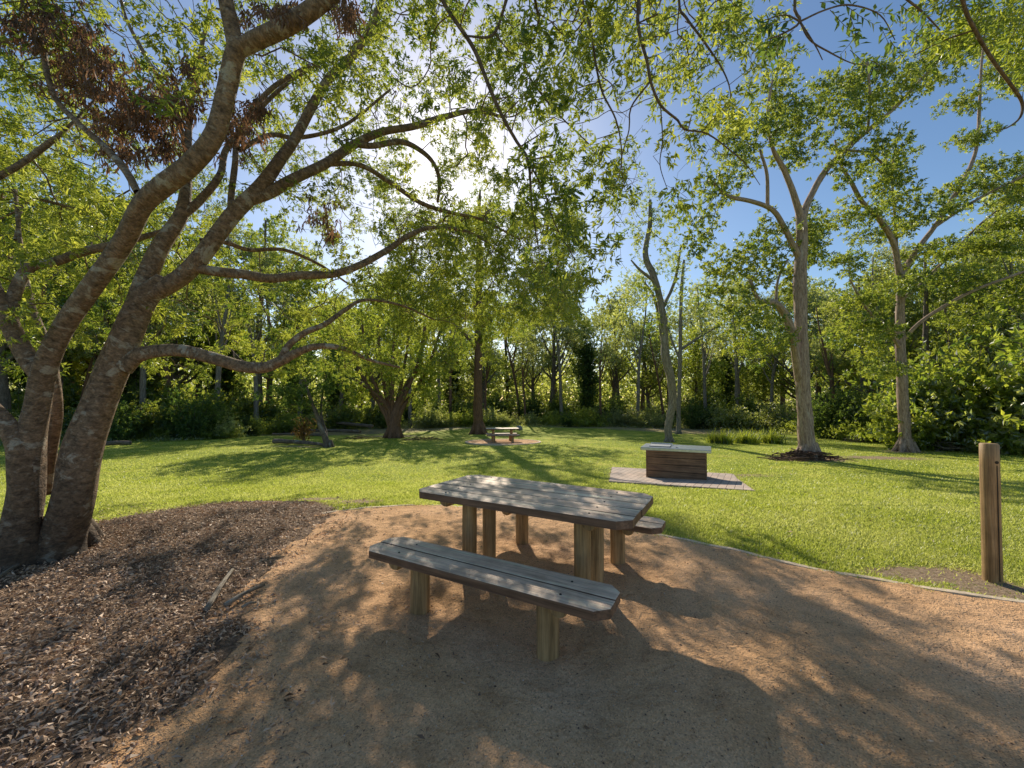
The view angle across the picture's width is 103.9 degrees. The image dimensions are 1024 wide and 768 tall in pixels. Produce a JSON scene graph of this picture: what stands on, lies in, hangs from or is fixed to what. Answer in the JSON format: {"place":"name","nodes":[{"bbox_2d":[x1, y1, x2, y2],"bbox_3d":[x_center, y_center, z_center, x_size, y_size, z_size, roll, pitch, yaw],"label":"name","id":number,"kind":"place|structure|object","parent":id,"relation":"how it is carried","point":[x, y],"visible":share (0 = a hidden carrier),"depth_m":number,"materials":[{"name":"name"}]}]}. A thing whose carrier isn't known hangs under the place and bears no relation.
{"place":"outdoors","nodes":[
{"label":"outdoors","id":0,"kind":"place"},
{"bbox_2d":[0,401,1023,599],"bbox_3d":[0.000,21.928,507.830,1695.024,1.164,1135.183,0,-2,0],"label":"lawn","id":1,"kind":"structure","parent":0,"point":[605,433],"depth_m":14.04,"materials":[{"name":"green plant"}]},
{"bbox_2d":[8,221,90,400],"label":"woodland tree","id":2,"kind":"object","parent":1,"relation":"on","point":[19,385],"visible":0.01,"depth_m":26.96,"materials":[{"name":"green plant"}]},
{"bbox_2d":[14,364,87,419],"bbox_3d":[-30.041,1.301,28.012,6.128,5.450,5.949,0,-2,-3],"label":"shrub","id":3,"kind":"object","parent":1,"relation":"on","point":[72,389],"visible":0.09,"depth_m":27.07,"materials":[{"name":"green plant"}]},
{"bbox_2d":[9,302,109,392],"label":"woodland tree","id":4,"kind":"object","parent":1,"relation":"on","point":[79,374],"visible":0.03,"depth_m":31.82,"materials":[{"name":"green plant"}]},
{"bbox_2d":[0,174,122,412],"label":"woodland tree","id":5,"kind":"object","parent":1,"relation":"on","point":[5,398],"visible":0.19,"depth_m":21.91,"materials":[{"name":"green plant"}]},
{"bbox_2d":[1,140,140,386],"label":"woodland tree","id":6,"kind":"object","parent":1,"relation":"on","point":[76,223],"visible":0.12,"depth_m":24.66,"materials":[{"name":"green plant"}]},
{"bbox_2d":[107,397,151,440],"bbox_3d":[-22.197,1.854,22.991,3.437,3.419,3.346,-1,-2,22],"label":"shrub","id":7,"kind":"object","parent":1,"relation":"on","point":[119,430],"visible":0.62,"depth_m":22.43,"materials":[{"name":"green plant"}]},
{"bbox_2d":[48,220,212,369],"bbox_3d":[-24.755,-3.264,25.383,7.421,13.609,6.652,0,-2,9],"label":"woodland tree","id":8,"kind":"object","parent":1,"relation":"on","point":[95,339],"visible":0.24,"depth_m":25.21,"materials":[{"name":"green plant"}]},
{"bbox_2d":[92,268,170,403],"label":"woodland tree","id":9,"kind":"object","parent":1,"relation":"on","point":[134,375],"visible":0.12,"depth_m":33.64,"materials":[{"name":"green plant"}]},
{"bbox_2d":[119,372,166,411],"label":"shrub","id":10,"kind":"object","parent":1,"relation":"on","point":[129,396],"visible":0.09,"depth_m":27.68,"materials":[{"name":"green plant"}]},
{"bbox_2d":[117,391,170,439],"bbox_3d":[-22.490,1.958,24.055,3.576,3.312,3.472,0,-2,9],"label":"shrub","id":11,"kind":"object","parent":1,"relation":"on","point":[150,423],"visible":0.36,"depth_m":24.12,"materials":[{"name":"green plant"}]},
{"bbox_2d":[102,196,208,410],"bbox_3d":[-24.765,-4.756,27.795,4.899,16.889,5.984,-1,-2,23],"label":"woodland tree","id":12,"kind":"object","parent":1,"relation":"on","point":[142,387],"visible":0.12,"depth_m":27.24,"materials":[{"name":"green plant"}]},
{"bbox_2d":[0,500,332,767],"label":"mulch bed","id":13,"kind":"object","parent":1,"relation":"on","point":[226,647],"visible":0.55,"depth_m":2.62,"materials":[{"name":"wood"}]},
{"bbox_2d":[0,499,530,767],"bbox_3d":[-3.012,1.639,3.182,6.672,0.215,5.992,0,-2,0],"label":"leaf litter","id":14,"kind":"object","parent":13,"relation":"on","point":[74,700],"visible":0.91,"depth_m":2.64,"materials":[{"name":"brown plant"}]},
{"bbox_2d":[128,365,239,417],"bbox_3d":[-22.884,1.358,28.067,5.850,5.345,6.026,1,-2,-15],"label":"shrub","id":15,"kind":"object","parent":1,"relation":"on","point":[181,387],"visible":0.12,"depth_m":27.74,"materials":[{"name":"green plant"}]},
{"bbox_2d":[123,257,248,385],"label":"woodland tree","id":16,"kind":"object","parent":1,"relation":"on","point":[177,372],"visible":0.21,"depth_m":34.06,"materials":[{"name":"green plant"}]},
{"bbox_2d":[147,208,228,392],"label":"woodland tree","id":17,"kind":"object","parent":1,"relation":"on","point":[165,369],"visible":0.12,"depth_m":30.33,"materials":[{"name":"green plant"}]},
{"bbox_2d":[148,382,231,439],"bbox_3d":[-20.028,1.806,25.287,3.704,3.908,3.805,-1,-2,17],"label":"shrub","id":18,"kind":"object","parent":1,"relation":"on","point":[183,421],"visible":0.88,"depth_m":24.34,"materials":[{"name":"green plant"}]},
{"bbox_2d":[180,266,253,402],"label":"woodland tree","id":19,"kind":"object","parent":1,"relation":"on","point":[228,375],"visible":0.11,"depth_m":38.37,"materials":[{"name":"green plant"}]},
{"bbox_2d":[179,203,258,409],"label":"woodland tree","id":20,"kind":"object","parent":1,"relation":"on","point":[222,333],"visible":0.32,"depth_m":30.96,"materials":[{"name":"green plant"}]},
{"bbox_2d":[204,407,254,438],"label":"shrub","id":21,"kind":"object","parent":1,"relation":"on","point":[230,429],"visible":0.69,"depth_m":25.84,"materials":[{"name":"green plant"}]},
{"bbox_2d":[201,379,267,426],"bbox_3d":[-23.215,1.917,33.203,5.622,4.807,5.458,-2,-3,37],"label":"shrub","id":22,"kind":"object","parent":1,"relation":"on","point":[248,403],"visible":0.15,"depth_m":33.09,"materials":[{"name":"green plant"}]},
{"bbox_2d":[239,409,267,435],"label":"shrub","id":23,"kind":"object","parent":1,"relation":"on","point":[252,423],"visible":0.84,"depth_m":28.44,"materials":[{"name":"green plant"}]},
{"bbox_2d":[186,214,333,405],"bbox_3d":[-22.535,-5.899,36.843,11.349,20.370,9.049,1,-3,-29],"label":"woodland tree","id":24,"kind":"object","parent":1,"relation":"on","point":[271,226],"visible":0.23,"depth_m":36.17,"materials":[{"name":"green plant"}]},
{"bbox_2d":[223,240,305,421],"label":"woodland tree","id":25,"kind":"object","parent":1,"relation":"on","point":[266,264],"visible":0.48,"depth_m":32.43,"materials":[{"name":"green plant"}]},
{"bbox_2d":[257,411,316,433],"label":"shrub","id":26,"kind":"object","parent":1,"relation":"on","point":[272,427],"visible":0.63,"depth_m":30.65,"materials":[{"name":"green plant"}]},
{"bbox_2d":[270,231,333,417],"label":"woodland tree","id":27,"kind":"object","parent":1,"relation":"on","point":[305,253],"visible":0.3,"depth_m":38.04,"materials":[{"name":"green plant"}]},
{"bbox_2d":[252,326,359,447],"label":"dark sapling","id":28,"kind":"object","parent":1,"relation":"on","point":[298,394],"visible":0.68,"depth_m":19.25,"materials":[{"name":"green plant"}]},
{"bbox_2d":[315,396,361,428],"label":"shrub","id":29,"kind":"object","parent":1,"relation":"on","point":[343,415],"visible":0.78,"depth_m":34.47,"materials":[{"name":"green plant"}]},
{"bbox_2d":[343,297,409,423],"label":"woodland tree","id":30,"kind":"object","parent":1,"relation":"on","point":[379,376],"visible":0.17,"depth_m":39.97,"materials":[{"name":"green plant"}]},
{"bbox_2d":[361,393,407,427],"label":"shrub","id":31,"kind":"object","parent":1,"relation":"on","point":[375,415],"visible":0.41,"depth_m":37.14,"materials":[{"name":"green plant"}]},
{"bbox_2d":[299,264,474,438],"bbox_3d":[-8.025,-2.184,26.296,11.392,11.677,5.050,0,-2,0],"label":"bushy tree","id":32,"kind":"object","parent":1,"relation":"on","point":[391,411],"visible":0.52,"depth_m":25.94,"materials":[{"name":"green plant"}]},
{"bbox_2d":[0,0,814,572],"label":"spreading tree","id":33,"kind":"object","parent":1,"relation":"on","point":[40,468],"visible":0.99,"depth_m":4.08,"materials":[{"name":"green plant"}]},
{"bbox_2d":[0,415,814,446],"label":"undergrowth","id":34,"kind":"object","parent":1,"relation":"on","point":[154,439],"visible":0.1,"depth_m":35.14,"materials":[{"name":"green plant"}]},
{"bbox_2d":[410,400,446,427],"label":"shrub","id":35,"kind":"object","parent":1,"relation":"on","point":[420,421],"visible":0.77,"depth_m":37.44,"materials":[{"name":"green plant"}]},
{"bbox_2d":[9,338,881,414],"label":"distant wood","id":36,"kind":"object","parent":1,"relation":"on","point":[542,386],"visible":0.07,"depth_m":61.40,"materials":[{"name":"green plant"}]},
{"bbox_2d":[451,297,510,407],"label":"woodland tree","id":37,"kind":"object","parent":1,"relation":"on","point":[472,365],"visible":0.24,"depth_m":53.15,"materials":[{"name":"green plant"}]},
{"bbox_2d":[435,181,540,434],"bbox_3d":[-1.938,-6.047,31.342,9.629,20.087,4.290,0,-2,0],"label":"straight tree","id":38,"kind":"object","parent":1,"relation":"on","point":[478,427],"visible":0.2,"depth_m":30.83,"materials":[{"name":"green plant"}]},
{"bbox_2d":[482,384,522,418],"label":"shrub","id":39,"kind":"object","parent":1,"relation":"on","point":[501,404],"visible":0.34,"depth_m":46.12,"materials":[{"name":"green plant"}]},
{"bbox_2d":[502,301,548,418],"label":"woodland tree","id":40,"kind":"object","parent":1,"relation":"on","point":[513,372],"visible":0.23,"depth_m":48.59,"materials":[{"name":"green plant"}]},
{"bbox_2d":[512,331,548,415],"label":"woodland tree","id":41,"kind":"object","parent":1,"relation":"on","point":[534,363],"visible":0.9,"depth_m":45.32,"materials":[{"name":"green plant"}]},
{"bbox_2d":[514,390,546,418],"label":"shrub","id":42,"kind":"object","parent":1,"relation":"on","point":[531,406],"visible":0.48,"depth_m":46.77,"materials":[{"name":"green plant"}]},
{"bbox_2d":[506,311,564,403],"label":"woodland tree","id":43,"kind":"object","parent":1,"relation":"on","point":[533,379],"visible":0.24,"depth_m":56.06,"materials":[{"name":"green plant"}]},
{"bbox_2d":[519,285,591,410],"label":"woodland tree","id":44,"kind":"object","parent":1,"relation":"on","point":[552,358],"visible":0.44,"depth_m":47.48,"materials":[{"name":"green plant"}]},
{"bbox_2d":[539,390,577,419],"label":"shrub","id":45,"kind":"object","parent":1,"relation":"on","point":[554,405],"visible":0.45,"depth_m":46.32,"materials":[{"name":"green plant"}]},
{"bbox_2d":[541,272,586,414],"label":"woodland tree","id":46,"kind":"object","parent":1,"relation":"on","point":[559,338],"visible":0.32,"depth_m":44.87,"materials":[{"name":"green plant"}]},
{"bbox_2d":[566,318,605,410],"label":"woodland tree","id":47,"kind":"object","parent":1,"relation":"on","point":[587,360],"visible":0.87,"depth_m":45.87,"materials":[{"name":"green plant"}]},
{"bbox_2d":[561,406,612,426],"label":"shrub","id":48,"kind":"object","parent":1,"relation":"on","point":[583,419],"visible":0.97,"depth_m":39.43,"materials":[{"name":"green plant"}]},
{"bbox_2d":[582,309,623,415],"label":"woodland tree","id":49,"kind":"object","parent":1,"relation":"on","point":[611,350],"visible":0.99,"depth_m":41.02,"materials":[{"name":"green plant"}]},
{"bbox_2d":[591,308,641,403],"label":"woodland tree","id":50,"kind":"object","parent":1,"relation":"on","point":[611,382],"visible":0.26,"depth_m":55.80,"materials":[{"name":"green plant"}]},
{"bbox_2d":[590,283,649,400],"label":"woodland tree","id":51,"kind":"object","parent":1,"relation":"on","point":[609,306],"visible":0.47,"depth_m":48.42,"materials":[{"name":"green plant"}]},
{"bbox_2d":[602,403,640,426],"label":"shrub","id":52,"kind":"object","parent":1,"relation":"on","point":[617,418],"visible":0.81,"depth_m":39.77,"materials":[{"name":"green plant"}]},
{"bbox_2d":[603,267,661,415],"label":"woodland tree","id":53,"kind":"object","parent":1,"relation":"on","point":[625,321],"visible":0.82,"depth_m":40.86,"materials":[{"name":"green plant"}]},
{"bbox_2d":[619,310,676,411],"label":"woodland tree","id":54,"kind":"object","parent":1,"relation":"on","point":[642,401],"visible":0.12,"depth_m":59.76,"materials":[{"name":"green plant"}]},
{"bbox_2d":[625,326,682,407],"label":"woodland tree","id":55,"kind":"object","parent":1,"relation":"on","point":[646,379],"visible":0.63,"depth_m":47.67,"materials":[{"name":"green plant"}]},
{"bbox_2d":[619,165,697,441],"bbox_3d":[8.443,-4.622,22.780,4.505,15.947,2.214,0,-2,0],"label":"leaning tree","id":56,"kind":"object","parent":1,"relation":"on","point":[660,302],"visible":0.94,"depth_m":22.70,"materials":[{"name":"green plant"}]},
{"bbox_2d":[641,307,677,416],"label":"woodland tree","id":57,"kind":"object","parent":1,"relation":"on","point":[654,355],"visible":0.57,"depth_m":40.41,"materials":[{"name":"green plant"}]},
{"bbox_2d":[323,504,1023,602],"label":"kerb","id":58,"kind":"structure","parent":1,"relation":"on","point":[886,580],"depth_m":3.51,"materials":[{"name":"concrete"}]},
{"bbox_2d":[662,255,723,433],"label":"pale slim tree","id":59,"kind":"object","parent":1,"relation":"on","point":[678,419],"visible":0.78,"depth_m":31.07,"materials":[{"name":"green plant"}]},
{"bbox_2d":[681,394,714,428],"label":"shrub","id":60,"kind":"object","parent":1,"relation":"on","point":[691,417],"visible":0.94,"depth_m":36.60,"materials":[{"name":"green plant"}]},
{"bbox_2d":[670,320,729,400],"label":"woodland tree","id":61,"kind":"object","parent":1,"relation":"on","point":[694,351],"visible":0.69,"depth_m":45.22,"materials":[{"name":"green plant"}]},
{"bbox_2d":[676,381,726,416],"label":"shrub","id":62,"kind":"object","parent":1,"relation":"on","point":[709,395],"visible":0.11,"depth_m":40.78,"materials":[{"name":"green plant"}]},
{"bbox_2d":[682,276,730,410],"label":"woodland tree","id":63,"kind":"object","parent":1,"relation":"on","point":[705,351],"visible":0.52,"depth_m":39.09,"materials":[{"name":"green plant"}]},
{"bbox_2d":[697,398,753,429],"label":"shrub","id":64,"kind":"object","parent":1,"relation":"on","point":[724,419],"visible":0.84,"depth_m":35.79,"materials":[{"name":"green plant"}]},
{"bbox_2d":[708,333,744,407],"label":"woodland tree","id":65,"kind":"object","parent":1,"relation":"on","point":[727,389],"visible":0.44,"depth_m":54.37,"materials":[{"name":"green plant"}]},
{"bbox_2d":[711,280,755,407],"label":"woodland tree","id":66,"kind":"object","parent":1,"relation":"on","point":[737,371],"visible":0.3,"depth_m":38.56,"materials":[{"name":"green plant"}]},
{"bbox_2d":[708,386,763,415],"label":"shrub","id":67,"kind":"object","parent":1,"relation":"on","point":[744,402],"visible":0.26,"depth_m":38.43,"materials":[{"name":"green plant"}]},
{"bbox_2d":[728,335,789,408],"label":"woodland tree","id":68,"kind":"object","parent":1,"relation":"on","point":[762,379],"visible":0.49,"depth_m":44.51,"materials":[{"name":"green plant"}]},
{"bbox_2d":[739,398,794,430],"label":"shrub","id":69,"kind":"object","parent":1,"relation":"on","point":[766,418],"visible":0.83,"depth_m":33.55,"materials":[{"name":"green plant"}]},
{"bbox_2d":[744,291,790,412],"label":"woodland tree","id":70,"kind":"object","parent":1,"relation":"on","point":[774,365],"visible":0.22,"depth_m":36.30,"materials":[{"name":"green plant"}]},
{"bbox_2d":[738,277,841,419],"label":"woodland tree","id":71,"kind":"object","parent":1,"relation":"on","point":[812,357],"visible":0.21,"depth_m":33.81,"materials":[{"name":"green plant"}]},
{"bbox_2d":[754,331,828,407],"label":"woodland tree","id":72,"kind":"object","parent":1,"relation":"on","point":[781,373],"visible":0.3,"depth_m":43.80,"materials":[{"name":"green plant"}]},
{"bbox_2d":[757,448,861,461],"bbox_3d":[10.403,2.527,14.095,3.253,0.535,1.712,0,-2,0],"label":"mulch bed","id":73,"kind":"object","parent":1,"relation":"on","point":[795,455],"visible":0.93,"depth_m":13.89,"materials":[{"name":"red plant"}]},
{"bbox_2d":[787,276,841,398],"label":"woodland tree","id":74,"kind":"object","parent":1,"relation":"on","point":[818,388],"visible":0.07,"depth_m":45.06,"materials":[{"name":"green plant"}]},
{"bbox_2d":[788,283,867,388],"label":"woodland tree","id":75,"kind":"object","parent":1,"relation":"on","point":[829,296],"visible":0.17,"depth_m":37.85,"materials":[{"name":"green plant"}]},
{"bbox_2d":[673,19,987,460],"bbox_3d":[12.024,-6.045,14.869,13.964,17.650,3.198,1,-2,-13],"label":"forked tree","id":76,"kind":"object","parent":1,"relation":"on","point":[852,86],"visible":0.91,"depth_m":14.28,"materials":[{"name":"green plant"}]},
{"bbox_2d":[790,371,871,439],"bbox_3d":[19.840,1.468,25.142,4.135,4.652,4.025,-2,-3,38],"label":"shrub","id":77,"kind":"object","parent":1,"relation":"on","point":[842,411],"visible":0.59,"depth_m":24.86,"materials":[{"name":"green plant"}]},
{"bbox_2d":[809,290,855,399],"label":"woodland tree","id":78,"kind":"object","parent":1,"relation":"on","point":[825,355],"visible":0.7,"depth_m":28.93,"materials":[{"name":"green plant"}]},
{"bbox_2d":[816,412,878,440],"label":"shrub","id":79,"kind":"object","parent":1,"relation":"on","point":[858,426],"visible":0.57,"depth_m":23.14,"materials":[{"name":"green plant"}]},
{"bbox_2d":[819,299,919,400],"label":"woodland tree","id":80,"kind":"object","parent":1,"relation":"on","point":[853,353],"visible":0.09,"depth_m":37.78,"materials":[{"name":"green plant"}]},
{"bbox_2d":[810,267,945,393],"bbox_3d":[25.281,-2.308,28.279,5.706,12.166,7.157,1,-3,-31],"label":"woodland tree","id":81,"kind":"object","parent":1,"relation":"on","point":[859,285],"visible":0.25,"depth_m":27.93,"materials":[{"name":"green plant"}]},
{"bbox_2d":[858,236,948,382],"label":"woodland tree","id":82,"kind":"object","parent":1,"relation":"on","point":[883,252],"visible":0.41,"depth_m":26.52,"materials":[{"name":"green plant"}]},
{"bbox_2d":[813,1,1023,452],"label":"layered tree","id":83,"kind":"object","parent":1,"relation":"on","point":[872,334],"visible":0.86,"depth_m":16.90,"materials":[{"name":"green plant"}]},
{"bbox_2d":[840,312,1017,417],"bbox_3d":[20.974,-0.019,19.651,7.161,7.044,6.952,1,-2,-26],"label":"shrub","id":84,"kind":"object","parent":1,"relation":"on","point":[960,365],"visible":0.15,"depth_m":18.13,"materials":[{"name":"green plant"}]},
{"bbox_2d":[879,286,987,373],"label":"woodland tree","id":85,"kind":"object","parent":1,"relation":"on","point":[937,338],"visible":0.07,"depth_m":30.48,"materials":[{"name":"green plant"}]},
{"bbox_2d":[855,337,1023,451],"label":"shrub","id":86,"kind":"object","parent":1,"relation":"on","point":[923,440],"visible":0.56,"depth_m":17.60,"materials":[{"name":"green plant"}]},
{"bbox_2d":[860,236,1023,375],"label":"woodland tree","id":87,"kind":"object","parent":1,"relation":"on","point":[926,303],"visible":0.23,"depth_m":21.97,"materials":[{"name":"green plant"}]},
{"bbox_2d":[876,343,1023,454],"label":"shrub","id":88,"kind":"object","parent":1,"relation":"on","point":[993,419],"visible":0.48,"depth_m":16.48,"materials":[{"name":"green plant"}]},
{"bbox_2d":[942,163,1023,343],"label":"woodland tree","id":89,"kind":"object","parent":1,"relation":"on","point":[1004,264],"visible":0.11,"depth_m":21.53,"materials":[{"name":"green plant"}]},
{"bbox_2d":[943,218,1023,365],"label":"woodland tree","id":90,"kind":"object","parent":1,"relation":"on","point":[1010,264],"visible":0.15,"depth_m":21.82,"materials":[{"name":"green plant"}]},
{"bbox_2d":[957,295,1023,454],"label":"shrub","id":91,"kind":"object","parent":1,"relation":"on","point":[1009,385],"visible":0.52,"depth_m":15.82,"materials":[{"name":"green plant"}]},
{"bbox_2d":[979,443,1003,583],"bbox_3d":[4.066,1.135,3.401,0.120,1.257,0.123,1,-2,0],"label":"bollard","id":92,"kind":"object","parent":1,"relation":"on","point":[990,515],"visible":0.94,"depth_m":3.37,"materials":[{"name":"brown wood"}]},
{"bbox_2d":[0,0,1023,400],"label":"sky","id":93,"kind":"structure","parent":0,"point":[940,167],"materials":[{"name":"blue"}]},
{"bbox_2d":[94,505,1023,767],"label":"gravel path","id":94,"kind":"structure","parent":0,"point":[536,677],"depth_m":2.24,"materials":[{"name":"stone"}]},
{"bbox_2d":[369,537,619,661],"bbox_3d":[-0.226,1.465,2.648,1.837,0.526,0.345,-1,-3,30],"label":"bench","id":95,"kind":"object","parent":94,"relation":"on","point":[553,596],"visible":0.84,"depth_m":2.48,"materials":[{"name":"grey wood"}]},
{"bbox_2d":[419,475,652,582],"bbox_3d":[0.160,1.327,3.328,1.833,0.854,0.880,-1,-3,30],"label":"picnic table","id":96,"kind":"object","parent":94,"relation":"on","point":[591,513],"visible":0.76,"depth_m":3.14,"materials":[{"name":"grey wood"}]},
{"bbox_2d":[120,508,1023,767],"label":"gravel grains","id":97,"kind":"object","parent":94,"relation":"on","point":[181,759],"visible":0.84,"depth_m":2.10},
{"bbox_2d":[502,512,665,564],"bbox_3d":[0.547,1.517,3.994,1.834,0.526,0.345,-1,-3,30],"label":"bench","id":98,"kind":"object","parent":94,"relation":"on","point":[648,525],"visible":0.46,"depth_m":3.68,"materials":[{"name":"brown wood"}]},
{"bbox_2d":[168,510,1012,767],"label":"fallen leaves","id":99,"kind":"object","parent":94,"relation":"on","point":[585,727],"visible":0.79,"depth_m":2.30,"materials":[{"name":"brown plant"}]},
{"bbox_2d":[609,467,753,490],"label":"brick paving","id":100,"kind":"structure","parent":0,"point":[726,481],"depth_m":9.40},
{"bbox_2d":[640,442,710,479],"bbox_3d":[4.157,1.936,10.139,1.599,0.812,0.960,-1,-2,26],"label":"barbecue","id":101,"kind":"object","parent":100,"relation":"on","point":[667,460],"visible":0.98,"depth_m":9.79,"materials":[{"name":"brown wood"}]},
{"bbox_2d":[751,0,1023,130],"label":"overhanging tree","id":102,"kind":"object","parent":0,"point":[957,40],"visible":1,"depth_m":3.49,"materials":[{"name":"green plant"}]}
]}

